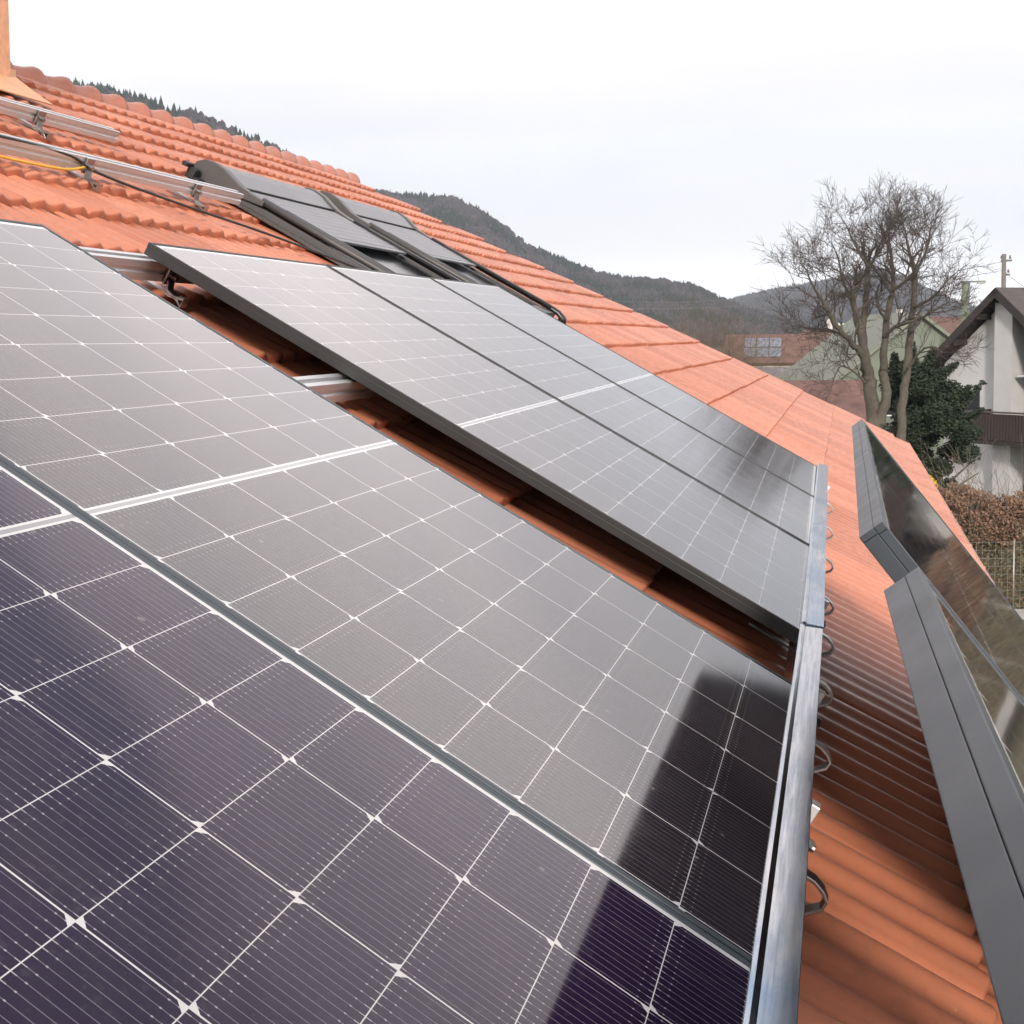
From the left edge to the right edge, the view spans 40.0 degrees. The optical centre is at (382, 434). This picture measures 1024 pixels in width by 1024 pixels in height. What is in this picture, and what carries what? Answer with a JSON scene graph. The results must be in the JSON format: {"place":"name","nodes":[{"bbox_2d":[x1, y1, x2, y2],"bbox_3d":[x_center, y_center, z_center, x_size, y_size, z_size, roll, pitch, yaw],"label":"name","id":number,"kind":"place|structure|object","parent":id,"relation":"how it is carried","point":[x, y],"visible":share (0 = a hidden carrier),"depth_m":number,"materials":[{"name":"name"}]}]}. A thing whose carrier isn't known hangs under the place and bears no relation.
{"place":"outdoors","nodes":[
{"label":"outdoors","id":0,"kind":"place"},
{"bbox_2d":[8,0,1023,306],"label":"sky","id":1,"kind":"structure","parent":0,"point":[654,139],"materials":[{"name":"white"}]},
{"bbox_2d":[724,323,843,366],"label":"village house","id":2,"kind":"structure","parent":0,"point":[789,351],"depth_m":142.06,"materials":[{"name":"orange tile"}]},
{"bbox_2d":[714,348,1023,620],"bbox_3d":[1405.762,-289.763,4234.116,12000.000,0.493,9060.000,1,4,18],"label":"ground","id":3,"kind":"structure","parent":0,"point":[1009,562],"depth_m":43.84,"materials":[{"name":"plant"}]},
{"bbox_2d":[0,61,1001,1023],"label":"tiled house","id":4,"kind":"structure","parent":3,"relation":"on","point":[890,935],"depth_m":3.46,"materials":[{"name":"tile"}]},
{"bbox_2d":[0,0,52,105],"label":"chimney","id":5,"kind":"object","parent":4,"relation":"on","point":[10,83],"visible":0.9,"depth_m":5.34,"materials":[{"name":"orange metal"}]},
{"bbox_2d":[0,97,120,142],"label":"mounting rail","id":6,"kind":"object","parent":4,"relation":"on","point":[39,117],"visible":1,"depth_m":4.81,"materials":[{"name":"metal"}]},
{"bbox_2d":[0,133,243,211],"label":"mounting rail","id":7,"kind":"object","parent":4,"relation":"attached to","point":[195,189],"visible":0.98,"depth_m":4.46,"materials":[{"name":"metal"}]},
{"bbox_2d":[0,155,85,170],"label":"earth cable","id":8,"kind":"object","parent":7,"relation":"hanging from","point":[41,165],"visible":1,"depth_m":4.02,"materials":[{"name":"yellow plastic"}]},
{"bbox_2d":[0,135,360,268],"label":"solar cable","id":9,"kind":"object","parent":7,"relation":"attached to","point":[175,202],"visible":0.69,"depth_m":4.65,"materials":[{"name":"black rubber"}]},
{"bbox_2d":[78,246,193,307],"bbox_3d":[-0.655,-0.363,3.016,0.192,0.083,7.000,31,13,14],"label":"mounting rail","id":10,"kind":"object","parent":4,"relation":"attached to","point":[143,267],"visible":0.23,"depth_m":3.24,"materials":[{"name":"metal"}]},
{"bbox_2d":[182,159,460,280],"bbox_3d":[-0.038,-0.793,5.978,1.295,0.103,1.365,31,13,14],"label":"roof window","id":11,"kind":"structure","parent":4,"relation":"attached to","point":[313,219],"depth_m":5.77,"materials":[{"name":"grey metal"}]},
{"bbox_2d":[293,373,379,401],"bbox_3d":[-0.186,-0.077,2.880,0.191,0.082,7.000,31,13,14],"label":"mounting rail","id":12,"kind":"object","parent":4,"relation":"on","point":[338,387],"depth_m":3.06,"materials":[{"name":"metal"}]},
{"bbox_2d":[319,191,566,324],"bbox_3d":[0.407,-0.873,7.263,1.375,0.103,1.360,31,13,14],"label":"roof window","id":13,"kind":"structure","parent":4,"relation":"attached to","point":[401,229],"depth_m":7.41,"materials":[{"name":"grey metal"}]},
{"bbox_2d":[742,623,832,1023],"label":"edge rail","id":14,"kind":"object","parent":4,"relation":"on","point":[772,992],"visible":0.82,"depth_m":1.65,"materials":[{"name":"metal"}]},
{"bbox_2d":[0,461,750,1023],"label":"solar module","id":15,"kind":"object","parent":14,"relation":"on","point":[210,813],"visible":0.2,"depth_m":1.15,"materials":[{"name":"black glass"}]},
{"bbox_2d":[0,219,791,961],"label":"solar module","id":16,"kind":"object","parent":14,"relation":"on","point":[622,727],"visible":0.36,"depth_m":1.86,"materials":[{"name":"black glass"}]},
{"bbox_2d":[749,463,834,656],"bbox_3d":[1.420,0.311,4.631,0.186,0.128,3.625,31,13,13],"label":"edge rail","id":17,"kind":"object","parent":4,"relation":"on","point":[816,601],"visible":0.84,"depth_m":3.59,"materials":[{"name":"metal"}]},
{"bbox_2d":[144,242,808,641],"bbox_3d":[0.336,-0.050,3.591,1.685,0.030,1.180,31,13,13],"label":"solar module","id":18,"kind":"object","parent":17,"relation":"on","point":[716,544],"visible":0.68,"depth_m":3.36,"materials":[{"name":"black glass"}]},
{"bbox_2d":[326,264,813,544],"bbox_3d":[0.699,-0.138,4.731,1.685,0.030,1.180,31,13,13],"label":"solar module","id":19,"kind":"object","parent":17,"relation":"on","point":[754,488],"visible":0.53,"depth_m":4.62,"materials":[{"name":"black glass"}]},
{"bbox_2d":[430,277,816,496],"bbox_3d":[1.062,-0.227,5.872,1.685,0.030,1.180,31,13,13],"label":"solar module","id":20,"kind":"object","parent":17,"relation":"on","point":[783,463],"visible":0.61,"depth_m":5.79,"materials":[{"name":"black glass"}]},
{"bbox_2d":[852,419,1023,698],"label":"solar module","id":21,"kind":"object","parent":4,"relation":"on","point":[904,529],"visible":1,"depth_m":2.06,"materials":[{"name":"glass"}]},
{"bbox_2d":[884,567,1023,1023],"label":"solar module","id":22,"kind":"object","parent":4,"relation":"on","point":[968,701],"visible":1,"depth_m":0.62,"materials":[{"name":"glass"}]},
{"bbox_2d":[631,298,711,338],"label":"bare shrub","id":23,"kind":"object","parent":3,"relation":"on","point":[682,322],"visible":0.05,"depth_m":110.37,"materials":[{"name":"brown plant"}]},
{"bbox_2d":[628,294,734,346],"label":"bare shrub","id":24,"kind":"object","parent":3,"relation":"on","point":[686,322],"visible":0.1,"depth_m":136.78,"materials":[{"name":"brown plant"}]},
{"bbox_2d":[658,307,727,350],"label":"bare shrub","id":25,"kind":"object","parent":3,"relation":"on","point":[695,331],"visible":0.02,"depth_m":93.20,"materials":[{"name":"brown plant"}]},
{"bbox_2d":[658,295,760,367],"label":"bare shrub","id":26,"kind":"object","parent":3,"relation":"on","point":[715,336],"visible":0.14,"depth_m":88.63,"materials":[{"name":"brown plant"}]},
{"bbox_2d":[629,276,807,360],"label":"bare shrub","id":27,"kind":"object","parent":3,"relation":"on","point":[713,326],"visible":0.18,"depth_m":125.32,"materials":[{"name":"brown plant"}]},
{"bbox_2d":[649,284,793,371],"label":"bare shrub","id":28,"kind":"object","parent":3,"relation":"on","point":[724,331],"visible":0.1,"depth_m":102.53,"materials":[{"name":"brown plant"}]},
{"bbox_2d":[665,305,782,366],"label":"bare shrub","id":29,"kind":"object","parent":3,"relation":"on","point":[732,342],"visible":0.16,"depth_m":106.23,"materials":[{"name":"brown plant"}]},
{"bbox_2d":[657,282,806,366],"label":"bare shrub","id":30,"kind":"object","parent":3,"relation":"on","point":[732,329],"visible":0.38,"depth_m":121.87,"materials":[{"name":"brown plant"}]},
{"bbox_2d":[731,338,794,377],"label":"bare shrub","id":31,"kind":"object","parent":3,"relation":"on","point":[772,367],"visible":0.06,"depth_m":89.69,"materials":[{"name":"brown plant"}]},
{"bbox_2d":[690,308,844,379],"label":"bare shrub","id":32,"kind":"object","parent":3,"relation":"on","point":[762,350],"visible":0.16,"depth_m":79.96,"materials":[{"name":"brown plant"}]},
{"bbox_2d":[755,367,789,377],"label":"long shed","id":33,"kind":"structure","parent":3,"relation":"on","point":[776,375],"depth_m":100.78,"materials":[{"name":"grey"}]},
{"bbox_2d":[787,370,841,400],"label":"bare shrub","id":34,"kind":"object","parent":3,"relation":"on","point":[815,391],"visible":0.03,"depth_m":73.19,"materials":[{"name":"brown plant"}]},
{"bbox_2d":[783,380,866,421],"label":"tiled barn","id":35,"kind":"structure","parent":3,"relation":"on","point":[853,401],"depth_m":73.64,"materials":[{"name":"red tile"}]},
{"bbox_2d":[778,312,950,460],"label":"green house","id":36,"kind":"structure","parent":3,"relation":"on","point":[937,333],"depth_m":81.23,"materials":[{"name":"pale green painted render"},{"name":"red-brown roof tile"}]},
{"bbox_2d":[887,410,895,415],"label":"window","id":37,"kind":"structure","parent":36,"relation":"in","point":[889,413],"depth_m":80.45,"materials":[{"name":"grey"}]},
{"bbox_2d":[748,170,999,440],"bbox_3d":[14.773,-1.419,42.169,7.242,13.496,7.894,1,4,18],"label":"bare tree","id":38,"kind":"object","parent":3,"relation":"on","point":[876,411],"visible":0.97,"depth_m":42.03,"materials":[{"name":"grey plant"}]},
{"bbox_2d":[801,318,953,333],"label":"village house","id":39,"kind":"structure","parent":3,"relation":"on","point":[949,330],"depth_m":156.55,"materials":[{"name":"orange tile"}]},
{"bbox_2d":[896,309,960,329],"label":"village house","id":40,"kind":"structure","parent":3,"relation":"on","point":[955,324],"depth_m":174.59,"materials":[{"name":"tile"}]},
{"bbox_2d":[878,341,986,501],"bbox_3d":[18.319,0.352,46.736,3.389,7.058,4.021,1,4,18],"label":"yew bush","id":41,"kind":"object","parent":3,"relation":"on","point":[936,400],"visible":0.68,"depth_m":45.46,"materials":[{"name":"green plant"}]},
{"bbox_2d":[872,401,1023,608],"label":"beech hedge","id":42,"kind":"object","parent":3,"relation":"on","point":[1004,514],"visible":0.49,"depth_m":36.23,"materials":[{"name":"brown plant"}]},
{"bbox_2d":[961,281,985,322],"bbox_3d":[25.769,-1.938,61.004,1.000,9.551,0.394,1,4,18],"label":"street lamp","id":43,"kind":"object","parent":3,"relation":"on","point":[968,294],"visible":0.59,"depth_m":60.71,"materials":[{"name":"grey metal"}]},
{"bbox_2d":[934,287,1023,499],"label":"white house","id":44,"kind":"structure","parent":3,"relation":"on","point":[999,370],"depth_m":57.25,"materials":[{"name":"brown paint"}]},
{"bbox_2d":[962,391,979,415],"bbox_3d":[24.948,-1.281,59.168,0.075,1.200,0.900,-3,4,-27],"label":"window","id":45,"kind":"structure","parent":44,"relation":"in","point":[975,403],"depth_m":58.95,"materials":[{"name":"grey glass"}]},
{"bbox_2d":[970,540,1020,607],"bbox_3d":[17.477,3.640,35.383,6.624,2.000,0.044,-1,4,1],"label":"wire fence","id":46,"kind":"object","parent":3,"relation":"on","point":[982,550],"visible":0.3,"depth_m":35.38,"materials":[{"name":"grey metal"}]},
{"bbox_2d":[1000,254,1011,286],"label":"utility pole","id":47,"kind":"object","parent":3,"relation":"on","point":[1003,273],"visible":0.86,"depth_m":74.81,"materials":[{"name":"grey concrete"}]},
{"bbox_2d":[618,262,999,301],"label":"power line","id":48,"kind":"object","parent":47,"relation":"attached to","point":[811,292],"visible":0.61,"depth_m":92.57,"materials":[{"name":"grey metal"}]},
{"bbox_2d":[679,270,1001,308],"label":"power line","id":49,"kind":"object","parent":47,"relation":"attached to","point":[827,297],"visible":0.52,"depth_m":91.90,"materials":[{"name":"grey metal"}]},
{"bbox_2d":[1015,609,1023,619],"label":"garden path","id":50,"kind":"structure","parent":0,"point":[1020,612],"depth_m":34.42,"materials":[{"name":"grey concrete"}]},
{"bbox_3d":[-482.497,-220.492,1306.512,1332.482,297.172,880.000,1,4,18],"label":"near hill","id":51,"kind":"structure","parent":0,"visible":0},
{"bbox_2d":[65,76,294,155],"bbox_3d":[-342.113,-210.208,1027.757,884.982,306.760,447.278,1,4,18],"label":"conifer wood","id":52,"kind":"object","parent":51,"relation":"on","point":[153,105],"visible":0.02,"depth_m":1181.28,"materials":[{"name":"green plant"}]},
{"bbox_3d":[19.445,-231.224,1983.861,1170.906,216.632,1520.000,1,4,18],"label":"ridge hill","id":53,"kind":"structure","parent":0,"visible":0},
{"bbox_2d":[375,188,815,344],"bbox_3d":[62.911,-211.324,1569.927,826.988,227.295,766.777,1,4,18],"label":"conifer wood","id":54,"kind":"object","parent":53,"relation":"on","point":[454,220],"visible":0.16,"depth_m":1671.15,"materials":[{"name":"green plant"}]},
{"bbox_3d":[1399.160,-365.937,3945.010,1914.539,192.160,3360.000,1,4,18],"label":"far mountain","id":55,"kind":"structure","parent":0,"visible":0},
{"bbox_2d":[728,268,976,329],"bbox_3d":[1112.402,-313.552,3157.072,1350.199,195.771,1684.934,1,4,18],"label":"conifer wood","id":56,"kind":"object","parent":55,"relation":"on","point":[755,300],"visible":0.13,"depth_m":3064.41,"materials":[{"name":"green plant"}]}
]}

